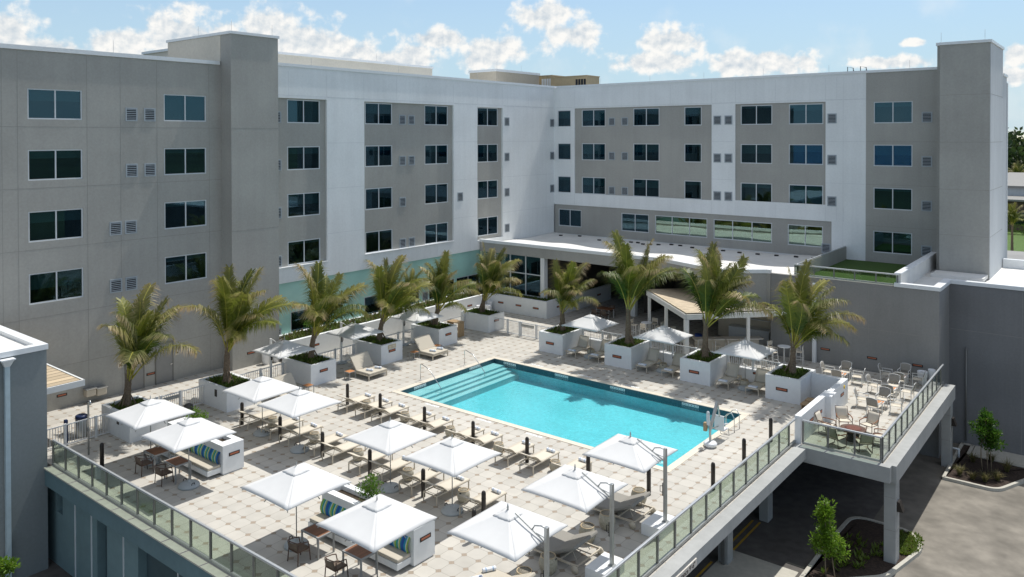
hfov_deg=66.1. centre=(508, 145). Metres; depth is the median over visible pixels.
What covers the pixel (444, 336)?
planter box
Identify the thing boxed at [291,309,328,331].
window
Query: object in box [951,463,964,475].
grass tuft
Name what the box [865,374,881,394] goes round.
white armchair
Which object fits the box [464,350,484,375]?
pool handrail
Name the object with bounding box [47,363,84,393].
slatted canopy
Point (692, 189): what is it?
window
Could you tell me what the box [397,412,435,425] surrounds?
sun lounger
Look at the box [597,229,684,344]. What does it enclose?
coconut palm
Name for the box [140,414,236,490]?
market umbrella
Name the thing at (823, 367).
white armchair
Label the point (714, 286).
coconut palm
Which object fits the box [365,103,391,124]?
window
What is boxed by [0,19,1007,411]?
hotel building
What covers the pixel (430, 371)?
pool handrail
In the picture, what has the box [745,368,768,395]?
sun lounger
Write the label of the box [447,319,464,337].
towel shelf
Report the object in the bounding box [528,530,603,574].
double chaise
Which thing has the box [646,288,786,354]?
bar pavilion
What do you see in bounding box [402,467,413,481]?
garden stool
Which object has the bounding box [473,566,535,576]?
double chaise
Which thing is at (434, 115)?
window
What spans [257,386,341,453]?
market umbrella
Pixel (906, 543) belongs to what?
bed grass
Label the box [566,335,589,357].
sun lounger
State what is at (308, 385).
side table
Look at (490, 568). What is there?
rolled towel
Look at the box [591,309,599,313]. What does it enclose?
brown armchair
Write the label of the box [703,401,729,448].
pool chair lift
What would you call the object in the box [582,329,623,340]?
picket fence
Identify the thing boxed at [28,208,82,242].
window
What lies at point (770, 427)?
bollard light
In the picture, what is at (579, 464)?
sun lounger
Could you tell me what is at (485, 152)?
window
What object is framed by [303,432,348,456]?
sun lounger
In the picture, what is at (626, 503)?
double chaise
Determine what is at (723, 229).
window
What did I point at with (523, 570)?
garden stool
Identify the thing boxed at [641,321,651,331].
table
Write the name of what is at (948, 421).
concrete column
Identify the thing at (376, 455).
sun lounger
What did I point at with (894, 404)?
white armchair
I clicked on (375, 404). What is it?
sun lounger
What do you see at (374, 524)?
market umbrella
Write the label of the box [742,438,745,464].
bollard light
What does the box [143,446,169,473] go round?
slatted table
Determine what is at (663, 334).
market umbrella
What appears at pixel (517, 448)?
sun lounger
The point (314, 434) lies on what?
garden stool
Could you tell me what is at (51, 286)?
window
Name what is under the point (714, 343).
bar chair
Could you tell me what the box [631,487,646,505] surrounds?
garden stool
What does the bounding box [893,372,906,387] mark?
white armchair
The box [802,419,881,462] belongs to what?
glass railing
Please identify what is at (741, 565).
pavement
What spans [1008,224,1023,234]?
clipped hedge
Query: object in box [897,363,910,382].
white armchair
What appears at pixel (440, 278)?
coconut palm
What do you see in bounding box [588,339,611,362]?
sun lounger
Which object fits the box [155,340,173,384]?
door
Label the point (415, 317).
cantilever umbrella
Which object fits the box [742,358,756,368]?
white armchair
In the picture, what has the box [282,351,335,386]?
planter box
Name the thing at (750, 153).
window
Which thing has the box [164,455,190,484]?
slatted table
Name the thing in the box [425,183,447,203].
window
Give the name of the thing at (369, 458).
bollard light
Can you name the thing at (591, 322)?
market umbrella
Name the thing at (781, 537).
asphalt
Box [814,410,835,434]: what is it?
fire pit chair
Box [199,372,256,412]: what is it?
planter box
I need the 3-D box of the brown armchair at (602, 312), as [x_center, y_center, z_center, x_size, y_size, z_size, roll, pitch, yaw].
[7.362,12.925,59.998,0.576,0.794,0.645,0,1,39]
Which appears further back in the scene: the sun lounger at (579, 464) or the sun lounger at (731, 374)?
the sun lounger at (731, 374)
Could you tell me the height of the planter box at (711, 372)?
1.290 m
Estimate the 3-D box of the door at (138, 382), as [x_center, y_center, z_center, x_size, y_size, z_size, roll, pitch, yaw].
[-20.661,12.397,43.550,0.110,2.310,1.070,0,1,39]
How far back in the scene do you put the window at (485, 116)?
68.18 m
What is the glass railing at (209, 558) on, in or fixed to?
on the front ledge
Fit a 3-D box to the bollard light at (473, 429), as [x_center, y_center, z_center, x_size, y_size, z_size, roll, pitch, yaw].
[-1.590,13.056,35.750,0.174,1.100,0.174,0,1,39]
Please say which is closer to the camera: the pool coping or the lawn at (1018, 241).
the pool coping
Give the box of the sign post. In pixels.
[64,419,67,442]
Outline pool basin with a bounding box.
[452,368,731,466]
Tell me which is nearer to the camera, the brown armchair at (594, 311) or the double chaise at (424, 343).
the double chaise at (424, 343)
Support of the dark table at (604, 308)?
on the pool deck
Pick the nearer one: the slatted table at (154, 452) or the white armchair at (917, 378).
the slatted table at (154, 452)
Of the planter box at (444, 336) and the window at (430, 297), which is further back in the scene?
the window at (430, 297)
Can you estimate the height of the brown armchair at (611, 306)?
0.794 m
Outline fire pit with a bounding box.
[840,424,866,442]
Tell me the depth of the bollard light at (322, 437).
34.41 m
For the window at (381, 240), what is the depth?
58.48 m
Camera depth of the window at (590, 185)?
72.56 m
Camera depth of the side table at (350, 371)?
45.50 m
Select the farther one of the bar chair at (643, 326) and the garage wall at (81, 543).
the bar chair at (643, 326)
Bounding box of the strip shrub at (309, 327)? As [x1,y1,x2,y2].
[303,319,312,330]
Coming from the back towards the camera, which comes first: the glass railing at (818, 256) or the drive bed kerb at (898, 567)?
the glass railing at (818, 256)
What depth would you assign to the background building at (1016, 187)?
160.54 m
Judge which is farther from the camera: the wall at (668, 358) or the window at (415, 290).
the window at (415, 290)
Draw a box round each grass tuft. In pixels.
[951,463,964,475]
[966,451,979,461]
[967,469,979,479]
[976,469,992,482]
[986,453,996,461]
[990,468,1007,480]
[997,458,1013,471]
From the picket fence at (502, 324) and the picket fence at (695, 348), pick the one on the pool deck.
the picket fence at (502, 324)
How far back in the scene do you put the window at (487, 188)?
68.11 m
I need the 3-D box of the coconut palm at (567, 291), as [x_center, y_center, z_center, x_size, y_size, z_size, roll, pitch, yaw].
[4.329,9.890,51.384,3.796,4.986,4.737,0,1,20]
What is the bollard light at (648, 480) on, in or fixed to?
on the pool deck
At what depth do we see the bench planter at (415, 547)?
26.04 m
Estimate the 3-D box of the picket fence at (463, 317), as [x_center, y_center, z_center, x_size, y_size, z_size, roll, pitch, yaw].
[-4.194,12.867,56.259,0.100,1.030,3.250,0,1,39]
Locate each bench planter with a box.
[154,417,243,476]
[308,484,434,570]
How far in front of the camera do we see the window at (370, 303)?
58.21 m
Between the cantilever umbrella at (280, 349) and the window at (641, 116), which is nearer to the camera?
the cantilever umbrella at (280, 349)
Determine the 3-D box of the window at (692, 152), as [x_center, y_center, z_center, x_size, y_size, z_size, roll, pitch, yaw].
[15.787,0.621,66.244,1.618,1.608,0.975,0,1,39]
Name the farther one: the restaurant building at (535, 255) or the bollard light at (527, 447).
the restaurant building at (535, 255)
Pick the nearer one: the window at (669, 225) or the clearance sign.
the clearance sign
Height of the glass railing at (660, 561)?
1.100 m
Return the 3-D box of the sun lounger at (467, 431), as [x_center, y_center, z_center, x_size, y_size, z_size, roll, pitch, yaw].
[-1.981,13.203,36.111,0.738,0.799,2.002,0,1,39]
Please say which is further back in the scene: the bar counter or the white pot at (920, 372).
the bar counter
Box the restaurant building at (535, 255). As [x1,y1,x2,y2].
[479,232,815,335]
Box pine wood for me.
[1008,126,1023,171]
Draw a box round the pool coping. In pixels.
[391,356,749,472]
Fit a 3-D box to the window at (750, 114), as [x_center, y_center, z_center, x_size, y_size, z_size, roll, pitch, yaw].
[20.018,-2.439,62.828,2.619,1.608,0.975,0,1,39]
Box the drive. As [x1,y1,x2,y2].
[28,287,1023,576]
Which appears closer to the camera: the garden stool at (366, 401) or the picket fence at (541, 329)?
the garden stool at (366, 401)
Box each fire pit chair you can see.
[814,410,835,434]
[824,426,846,448]
[835,405,852,426]
[853,434,873,452]
[859,410,879,429]
[873,427,892,447]
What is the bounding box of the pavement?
[702,446,1023,576]
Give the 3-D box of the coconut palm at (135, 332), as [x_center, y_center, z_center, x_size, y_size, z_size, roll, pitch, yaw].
[-17.498,9.752,37.619,5.243,5.843,5.258,0,1,39]
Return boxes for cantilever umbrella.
[252,336,315,377]
[325,322,384,363]
[391,307,442,345]
[447,501,567,576]
[521,464,627,576]
[582,431,677,540]
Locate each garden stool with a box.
[268,416,277,427]
[309,431,319,443]
[352,448,363,461]
[362,399,370,409]
[400,411,409,422]
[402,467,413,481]
[445,425,455,436]
[457,487,469,502]
[493,441,503,452]
[515,566,532,574]
[539,551,557,575]
[549,459,560,471]
[579,522,595,543]
[587,348,594,353]
[598,509,615,530]
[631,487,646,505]
[659,362,667,368]
[740,379,748,385]
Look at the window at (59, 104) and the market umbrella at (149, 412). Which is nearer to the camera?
the market umbrella at (149, 412)
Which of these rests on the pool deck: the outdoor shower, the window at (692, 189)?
the outdoor shower
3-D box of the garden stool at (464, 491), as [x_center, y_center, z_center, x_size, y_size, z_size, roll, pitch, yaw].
[-1.712,13.435,30.197,0.500,0.464,0.500,0,1,30]
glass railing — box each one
[52,439,296,576]
[602,418,795,576]
[794,264,898,284]
[796,246,845,272]
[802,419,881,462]
[881,364,943,461]
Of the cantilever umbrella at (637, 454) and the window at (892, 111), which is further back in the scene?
the window at (892, 111)
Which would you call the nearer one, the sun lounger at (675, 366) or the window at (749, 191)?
the sun lounger at (675, 366)
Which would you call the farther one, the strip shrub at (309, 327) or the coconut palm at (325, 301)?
the strip shrub at (309, 327)
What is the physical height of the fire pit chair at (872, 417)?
0.923 m
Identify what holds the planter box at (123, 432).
on the pool deck
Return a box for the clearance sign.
[676,558,696,576]
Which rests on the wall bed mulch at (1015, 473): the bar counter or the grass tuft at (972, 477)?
the grass tuft at (972, 477)
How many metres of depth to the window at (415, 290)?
61.04 m
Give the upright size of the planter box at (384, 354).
1.190 m
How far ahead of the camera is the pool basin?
42.23 m
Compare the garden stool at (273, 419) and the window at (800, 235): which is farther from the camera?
the window at (800, 235)
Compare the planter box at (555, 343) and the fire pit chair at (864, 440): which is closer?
the fire pit chair at (864, 440)
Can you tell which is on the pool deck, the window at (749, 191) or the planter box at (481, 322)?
the planter box at (481, 322)
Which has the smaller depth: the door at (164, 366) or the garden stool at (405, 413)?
the garden stool at (405, 413)
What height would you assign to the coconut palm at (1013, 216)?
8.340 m
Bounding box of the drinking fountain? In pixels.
[83,385,107,396]
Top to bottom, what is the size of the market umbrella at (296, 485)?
2.900 m
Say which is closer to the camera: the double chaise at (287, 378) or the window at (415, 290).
the double chaise at (287, 378)
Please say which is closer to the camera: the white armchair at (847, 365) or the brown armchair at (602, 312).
the white armchair at (847, 365)
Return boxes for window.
[27,88,81,119]
[28,149,82,180]
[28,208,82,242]
[29,267,82,304]
[164,94,205,121]
[164,148,205,174]
[164,200,206,228]
[165,252,206,283]
[287,99,319,122]
[287,146,319,169]
[288,192,319,217]
[288,238,319,265]
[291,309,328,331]
[364,295,380,313]
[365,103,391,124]
[365,145,391,166]
[365,187,391,209]
[365,229,391,252]
[410,290,419,303]
[425,105,447,124]
[425,145,447,164]
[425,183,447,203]
[425,222,447,243]
[429,278,454,299]
[456,273,479,292]
[477,107,497,125]
[477,144,497,162]
[478,180,497,198]
[478,216,497,235]
[480,251,505,287]
[558,110,570,126]
[558,143,570,159]
[558,176,570,192]
[559,209,580,226]
[582,109,604,126]
[582,143,604,160]
[582,177,604,194]
[621,213,648,232]
[633,108,658,125]
[633,144,658,161]
[633,179,658,196]
[655,215,706,237]
[684,107,701,124]
[684,144,701,161]
[684,181,700,199]
[714,219,771,242]
[741,105,771,124]
[741,144,771,163]
[741,183,771,201]
[788,224,822,246]
[789,103,822,123]
[789,144,822,164]
[789,184,822,204]
[873,187,911,210]
[873,231,911,254]
[874,101,912,122]
[874,145,911,166]
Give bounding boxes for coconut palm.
[96,282,200,406]
[176,264,296,383]
[292,260,371,358]
[364,254,432,340]
[403,268,425,311]
[417,250,480,325]
[472,242,522,311]
[539,258,600,330]
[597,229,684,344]
[675,241,776,357]
[758,259,866,375]
[1007,202,1023,250]
[1008,160,1023,172]
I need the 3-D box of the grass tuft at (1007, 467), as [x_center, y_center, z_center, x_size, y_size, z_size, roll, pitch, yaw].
[27.001,17.247,42.610,1.143,0.827,1.208,0,1,39]
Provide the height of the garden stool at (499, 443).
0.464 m
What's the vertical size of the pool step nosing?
0.404 m
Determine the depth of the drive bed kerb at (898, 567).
33.77 m
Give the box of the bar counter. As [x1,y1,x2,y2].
[692,336,763,350]
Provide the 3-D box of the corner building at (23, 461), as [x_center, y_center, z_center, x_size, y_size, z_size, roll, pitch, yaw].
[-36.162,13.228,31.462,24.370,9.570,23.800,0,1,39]
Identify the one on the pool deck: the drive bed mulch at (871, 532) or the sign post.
the sign post
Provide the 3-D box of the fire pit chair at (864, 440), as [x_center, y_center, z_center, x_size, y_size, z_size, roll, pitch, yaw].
[15.815,13.107,34.926,0.703,0.923,0.803,0,1,4]
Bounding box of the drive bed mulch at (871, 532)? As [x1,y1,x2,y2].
[805,519,914,576]
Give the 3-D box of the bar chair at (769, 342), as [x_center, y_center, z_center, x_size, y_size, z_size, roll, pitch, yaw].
[16.592,12.859,49.360,0.510,1.132,0.510,0,1,-31]
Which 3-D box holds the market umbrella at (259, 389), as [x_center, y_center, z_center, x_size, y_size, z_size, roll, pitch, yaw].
[-11.600,12.158,37.114,2.636,2.900,2.636,0,1,39]
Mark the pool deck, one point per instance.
(225, 504)
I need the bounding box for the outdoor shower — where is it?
[87,400,90,454]
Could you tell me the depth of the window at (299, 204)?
52.94 m
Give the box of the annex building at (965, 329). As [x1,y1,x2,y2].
[771,247,1023,457]
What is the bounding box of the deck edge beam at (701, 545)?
[651,346,954,576]
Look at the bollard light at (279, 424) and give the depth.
36.34 m
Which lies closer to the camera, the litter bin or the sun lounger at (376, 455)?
the sun lounger at (376, 455)
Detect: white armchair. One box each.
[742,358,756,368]
[760,359,774,369]
[820,361,834,374]
[831,369,843,377]
[839,361,851,380]
[851,368,865,385]
[854,387,868,409]
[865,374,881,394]
[866,397,881,414]
[875,387,890,409]
[878,363,892,382]
[882,384,896,401]
[887,374,899,394]
[889,396,904,411]
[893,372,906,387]
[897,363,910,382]
[900,383,916,399]
[912,370,925,385]
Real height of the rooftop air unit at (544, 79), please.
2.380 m
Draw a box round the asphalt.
[29,454,917,576]
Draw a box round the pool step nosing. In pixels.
[418,365,518,403]
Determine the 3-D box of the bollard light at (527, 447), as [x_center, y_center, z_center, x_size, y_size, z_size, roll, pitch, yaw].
[0.818,13.073,33.829,0.174,1.100,0.174,0,1,39]
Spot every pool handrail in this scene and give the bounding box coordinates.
[420,364,440,387]
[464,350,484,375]
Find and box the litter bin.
[75,413,86,437]
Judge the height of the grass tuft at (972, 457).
0.652 m
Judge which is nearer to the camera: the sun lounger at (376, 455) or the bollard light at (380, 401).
the sun lounger at (376, 455)
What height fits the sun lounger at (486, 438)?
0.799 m
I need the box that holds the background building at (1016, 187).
[1007,172,1023,230]
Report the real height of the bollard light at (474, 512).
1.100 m
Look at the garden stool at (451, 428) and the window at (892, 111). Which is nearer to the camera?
the garden stool at (451, 428)
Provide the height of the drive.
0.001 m
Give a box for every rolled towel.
[482,566,495,572]
[491,487,500,493]
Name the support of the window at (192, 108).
in the hotel building at (182, 171)
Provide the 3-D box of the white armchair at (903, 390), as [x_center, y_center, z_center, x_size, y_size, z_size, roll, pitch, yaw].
[21.282,13.024,41.802,0.689,0.950,0.595,0,1,41]
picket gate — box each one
[159,390,181,405]
[520,321,536,338]
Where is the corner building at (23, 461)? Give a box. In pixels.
[0,325,47,576]
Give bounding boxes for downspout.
[812,283,816,362]
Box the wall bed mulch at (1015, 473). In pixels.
[946,445,1023,486]
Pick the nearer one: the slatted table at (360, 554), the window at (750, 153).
the slatted table at (360, 554)
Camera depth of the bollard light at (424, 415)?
37.60 m
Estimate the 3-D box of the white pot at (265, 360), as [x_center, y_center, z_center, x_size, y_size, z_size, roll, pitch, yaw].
[-14.946,13.086,48.561,0.560,0.800,0.560,0,1,39]
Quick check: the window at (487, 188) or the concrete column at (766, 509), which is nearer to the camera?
the concrete column at (766, 509)
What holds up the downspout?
attached to the annex building at (965, 329)
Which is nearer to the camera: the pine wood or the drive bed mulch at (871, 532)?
the drive bed mulch at (871, 532)
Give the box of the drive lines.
[695,520,759,576]
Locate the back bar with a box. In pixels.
[729,311,770,345]
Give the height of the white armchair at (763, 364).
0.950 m
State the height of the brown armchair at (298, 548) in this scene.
0.794 m
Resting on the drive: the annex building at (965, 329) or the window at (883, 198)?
the annex building at (965, 329)
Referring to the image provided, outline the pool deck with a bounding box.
[47,294,944,576]
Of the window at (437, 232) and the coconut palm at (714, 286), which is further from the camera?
the window at (437, 232)
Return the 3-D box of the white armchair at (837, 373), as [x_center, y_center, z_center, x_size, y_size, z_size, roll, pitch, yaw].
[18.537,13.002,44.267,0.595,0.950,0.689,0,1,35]
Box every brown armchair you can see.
[134,454,153,476]
[154,464,173,486]
[287,536,310,566]
[324,554,348,576]
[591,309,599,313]
[600,310,609,319]
[606,305,614,314]
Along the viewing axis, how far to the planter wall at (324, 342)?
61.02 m
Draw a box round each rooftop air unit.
[539,75,559,85]
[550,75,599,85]
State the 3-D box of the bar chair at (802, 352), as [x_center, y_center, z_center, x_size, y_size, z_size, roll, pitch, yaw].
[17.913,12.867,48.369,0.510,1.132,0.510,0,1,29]
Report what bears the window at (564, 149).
in the hotel building at (182, 171)
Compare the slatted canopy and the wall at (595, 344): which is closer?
the slatted canopy
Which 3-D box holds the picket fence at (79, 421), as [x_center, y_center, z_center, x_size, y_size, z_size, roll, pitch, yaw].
[-19.859,13.120,35.913,0.100,1.030,3.400,0,1,39]
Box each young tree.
[0,555,20,576]
[807,494,850,576]
[968,407,1007,471]
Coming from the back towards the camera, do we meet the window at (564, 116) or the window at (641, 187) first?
the window at (564, 116)
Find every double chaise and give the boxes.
[272,372,302,397]
[347,351,386,380]
[411,334,447,360]
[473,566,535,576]
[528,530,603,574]
[587,492,655,529]
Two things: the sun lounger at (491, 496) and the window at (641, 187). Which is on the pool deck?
the sun lounger at (491, 496)
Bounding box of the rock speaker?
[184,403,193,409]
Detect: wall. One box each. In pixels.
[48,487,182,576]
[279,284,610,353]
[586,338,601,351]
[656,351,673,365]
[726,365,755,381]
[795,372,847,443]
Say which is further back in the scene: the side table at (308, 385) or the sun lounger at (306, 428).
the side table at (308, 385)
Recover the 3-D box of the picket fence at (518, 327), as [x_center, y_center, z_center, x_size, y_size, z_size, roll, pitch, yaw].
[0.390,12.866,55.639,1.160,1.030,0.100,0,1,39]
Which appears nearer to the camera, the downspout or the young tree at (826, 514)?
the young tree at (826, 514)
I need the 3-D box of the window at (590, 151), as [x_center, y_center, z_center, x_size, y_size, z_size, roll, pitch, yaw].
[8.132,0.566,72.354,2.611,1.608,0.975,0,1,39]
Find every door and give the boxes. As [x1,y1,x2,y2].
[125,361,144,390]
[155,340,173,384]
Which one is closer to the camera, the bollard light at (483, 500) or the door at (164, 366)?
the bollard light at (483, 500)
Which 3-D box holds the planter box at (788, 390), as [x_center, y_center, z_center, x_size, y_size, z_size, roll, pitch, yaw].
[15.256,12.857,42.459,1.860,1.290,2.494,0,1,39]
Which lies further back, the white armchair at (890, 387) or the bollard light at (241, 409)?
the white armchair at (890, 387)
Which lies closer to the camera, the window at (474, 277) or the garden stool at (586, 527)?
the garden stool at (586, 527)
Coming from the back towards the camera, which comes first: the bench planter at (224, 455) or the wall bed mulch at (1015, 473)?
the wall bed mulch at (1015, 473)
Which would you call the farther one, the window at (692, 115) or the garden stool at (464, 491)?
the window at (692, 115)
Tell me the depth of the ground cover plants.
49.77 m
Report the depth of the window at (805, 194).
60.15 m
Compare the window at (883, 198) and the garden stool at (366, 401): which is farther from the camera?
the window at (883, 198)
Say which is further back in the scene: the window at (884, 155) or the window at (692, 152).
the window at (692, 152)
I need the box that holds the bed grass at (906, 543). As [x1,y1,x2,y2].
[819,529,924,573]
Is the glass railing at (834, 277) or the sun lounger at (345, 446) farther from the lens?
the glass railing at (834, 277)
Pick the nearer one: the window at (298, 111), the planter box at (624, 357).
the planter box at (624, 357)
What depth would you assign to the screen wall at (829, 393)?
38.56 m
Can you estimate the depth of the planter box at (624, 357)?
47.85 m
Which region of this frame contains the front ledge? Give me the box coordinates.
[44,465,232,576]
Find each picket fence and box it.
[47,412,109,449]
[182,385,203,406]
[240,362,285,377]
[318,343,356,363]
[386,328,414,344]
[440,314,464,328]
[495,317,506,331]
[507,319,519,335]
[537,325,549,338]
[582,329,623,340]
[650,340,696,353]
[727,355,779,370]
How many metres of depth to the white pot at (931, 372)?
44.37 m
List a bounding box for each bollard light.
[100,443,103,466]
[240,402,243,424]
[278,416,281,439]
[320,431,324,456]
[346,383,348,404]
[368,449,371,475]
[378,393,381,414]
[421,468,424,496]
[423,406,425,429]
[471,421,474,443]
[472,509,476,516]
[481,490,485,511]
[525,437,528,462]
[586,456,589,471]
[647,469,650,495]
[711,462,714,490]
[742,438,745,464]
[769,417,772,441]
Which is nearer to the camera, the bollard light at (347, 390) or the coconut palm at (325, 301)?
the bollard light at (347, 390)
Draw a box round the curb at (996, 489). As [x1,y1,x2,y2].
[942,442,1023,491]
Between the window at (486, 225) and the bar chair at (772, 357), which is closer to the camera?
the bar chair at (772, 357)
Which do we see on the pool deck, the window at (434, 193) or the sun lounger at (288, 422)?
the sun lounger at (288, 422)
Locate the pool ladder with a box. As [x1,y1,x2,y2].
[724,410,739,432]
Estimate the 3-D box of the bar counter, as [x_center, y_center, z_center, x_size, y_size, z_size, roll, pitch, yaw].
[14.046,12.857,50.337,4.426,1.120,0.700,0,1,-3]
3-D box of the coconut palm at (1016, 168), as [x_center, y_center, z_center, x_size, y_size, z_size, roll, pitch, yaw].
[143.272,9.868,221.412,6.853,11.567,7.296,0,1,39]
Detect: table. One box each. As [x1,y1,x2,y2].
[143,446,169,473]
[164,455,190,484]
[301,522,334,559]
[302,383,313,392]
[342,543,376,576]
[344,369,355,380]
[409,350,419,359]
[596,306,614,317]
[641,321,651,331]
[778,345,790,363]
[872,400,884,412]
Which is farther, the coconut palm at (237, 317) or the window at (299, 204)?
the window at (299, 204)
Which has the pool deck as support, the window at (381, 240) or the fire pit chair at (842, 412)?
the fire pit chair at (842, 412)
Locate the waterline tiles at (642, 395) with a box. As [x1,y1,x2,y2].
[401,359,738,419]
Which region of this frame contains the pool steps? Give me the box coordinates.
[408,363,518,405]
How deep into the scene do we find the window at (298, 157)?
53.01 m
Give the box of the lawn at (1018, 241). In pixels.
[1007,212,1023,251]
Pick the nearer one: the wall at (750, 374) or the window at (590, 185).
the wall at (750, 374)
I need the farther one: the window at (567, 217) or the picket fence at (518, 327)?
the window at (567, 217)
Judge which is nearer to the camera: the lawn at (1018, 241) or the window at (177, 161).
the window at (177, 161)
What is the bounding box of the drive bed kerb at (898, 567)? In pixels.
[799,516,921,576]
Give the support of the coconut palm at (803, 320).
in the planter box at (788, 390)
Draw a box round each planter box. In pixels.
[101,395,166,442]
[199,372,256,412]
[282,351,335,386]
[353,334,401,365]
[411,321,456,346]
[461,307,503,332]
[539,325,581,355]
[604,336,649,369]
[680,349,726,385]
[765,364,815,404]
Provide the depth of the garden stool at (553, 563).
25.09 m
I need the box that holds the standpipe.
[953,447,959,457]
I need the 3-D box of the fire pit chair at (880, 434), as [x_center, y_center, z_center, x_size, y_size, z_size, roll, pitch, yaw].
[16.992,13.097,35.626,0.803,0.923,0.703,0,1,29]
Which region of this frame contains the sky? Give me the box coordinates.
[0,0,1023,138]
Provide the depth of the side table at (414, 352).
49.57 m
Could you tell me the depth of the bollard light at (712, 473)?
31.10 m
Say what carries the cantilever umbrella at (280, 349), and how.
on the pool deck
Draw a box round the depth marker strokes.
[428,362,694,436]
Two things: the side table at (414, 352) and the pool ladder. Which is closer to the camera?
the pool ladder
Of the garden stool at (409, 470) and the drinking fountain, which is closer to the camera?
the garden stool at (409, 470)
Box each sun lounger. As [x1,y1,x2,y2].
[238,410,280,429]
[260,417,303,438]
[278,423,322,446]
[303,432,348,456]
[320,441,365,463]
[337,394,374,412]
[347,451,392,474]
[354,400,392,418]
[369,456,414,483]
[371,404,409,423]
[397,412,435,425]
[398,468,443,495]
[414,417,453,430]
[422,476,469,505]
[444,427,484,439]
[459,487,506,514]
[463,431,502,445]
[495,441,534,466]
[519,448,559,474]
[552,457,591,470]
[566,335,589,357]
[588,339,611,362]
[635,348,661,372]
[661,352,685,377]
[715,362,741,389]
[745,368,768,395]
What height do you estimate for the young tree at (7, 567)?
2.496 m
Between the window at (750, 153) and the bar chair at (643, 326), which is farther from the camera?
the window at (750, 153)
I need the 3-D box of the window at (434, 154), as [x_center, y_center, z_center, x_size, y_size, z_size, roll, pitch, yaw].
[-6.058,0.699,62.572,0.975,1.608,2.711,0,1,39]
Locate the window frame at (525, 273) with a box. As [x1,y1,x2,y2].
[490,253,539,297]
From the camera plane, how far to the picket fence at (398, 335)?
52.86 m
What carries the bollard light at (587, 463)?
on the pool deck
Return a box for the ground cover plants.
[109,283,808,409]
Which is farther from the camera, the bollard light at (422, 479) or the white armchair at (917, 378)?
the white armchair at (917, 378)
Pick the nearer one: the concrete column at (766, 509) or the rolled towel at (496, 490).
the rolled towel at (496, 490)
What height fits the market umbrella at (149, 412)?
2.900 m
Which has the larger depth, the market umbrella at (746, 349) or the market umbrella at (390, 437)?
the market umbrella at (746, 349)
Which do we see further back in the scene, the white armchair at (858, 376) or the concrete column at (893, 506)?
the white armchair at (858, 376)
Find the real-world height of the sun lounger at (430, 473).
0.799 m
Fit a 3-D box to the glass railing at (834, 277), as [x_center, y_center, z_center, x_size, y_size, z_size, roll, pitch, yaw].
[20.475,7.842,47.887,6.050,0.680,0.100,0,1,39]
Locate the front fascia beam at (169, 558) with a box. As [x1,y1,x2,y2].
[45,470,212,576]
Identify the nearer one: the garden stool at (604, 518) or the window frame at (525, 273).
the garden stool at (604, 518)
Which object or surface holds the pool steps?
on the pool basin
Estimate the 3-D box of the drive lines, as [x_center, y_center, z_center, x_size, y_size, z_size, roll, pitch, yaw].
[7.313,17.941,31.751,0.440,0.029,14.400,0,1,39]
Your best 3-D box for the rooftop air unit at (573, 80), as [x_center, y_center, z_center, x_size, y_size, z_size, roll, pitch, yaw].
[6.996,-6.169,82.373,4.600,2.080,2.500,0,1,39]
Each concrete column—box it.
[718,531,732,564]
[759,492,772,522]
[883,482,904,564]
[941,403,956,466]
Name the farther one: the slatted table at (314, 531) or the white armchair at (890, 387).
the white armchair at (890, 387)
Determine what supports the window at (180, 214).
in the hotel building at (182, 171)
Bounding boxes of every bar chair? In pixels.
[631,319,638,333]
[640,323,648,331]
[651,318,657,328]
[712,339,721,350]
[766,340,777,358]
[767,346,778,365]
[796,345,803,363]
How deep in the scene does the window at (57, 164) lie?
40.93 m
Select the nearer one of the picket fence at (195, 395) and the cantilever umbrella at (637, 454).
the cantilever umbrella at (637, 454)
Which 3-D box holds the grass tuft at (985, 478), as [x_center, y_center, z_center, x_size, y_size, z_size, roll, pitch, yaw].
[25.058,17.352,41.311,0.977,0.652,0.938,0,1,-16]
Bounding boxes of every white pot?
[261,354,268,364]
[917,370,927,384]
[928,368,935,383]
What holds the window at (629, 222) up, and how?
in the hotel building at (182, 171)
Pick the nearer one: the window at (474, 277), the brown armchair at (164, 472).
the brown armchair at (164, 472)
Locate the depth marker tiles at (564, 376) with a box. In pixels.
[414,362,700,437]
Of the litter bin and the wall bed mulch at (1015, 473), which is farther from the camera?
the wall bed mulch at (1015, 473)
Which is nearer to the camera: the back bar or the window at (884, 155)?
the back bar
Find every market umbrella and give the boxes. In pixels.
[105,395,194,465]
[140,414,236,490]
[221,374,302,436]
[240,462,350,551]
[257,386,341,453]
[316,494,436,576]
[343,417,436,493]
[402,435,501,516]
[561,313,618,358]
[633,323,693,372]
[713,337,776,390]
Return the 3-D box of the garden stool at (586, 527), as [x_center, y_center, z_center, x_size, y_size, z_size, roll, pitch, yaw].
[2.750,13.410,27.211,0.610,0.567,0.610,0,1,25]
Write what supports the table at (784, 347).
on the pool deck
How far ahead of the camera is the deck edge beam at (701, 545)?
33.43 m
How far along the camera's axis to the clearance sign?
25.85 m
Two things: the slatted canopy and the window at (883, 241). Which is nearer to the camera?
the slatted canopy

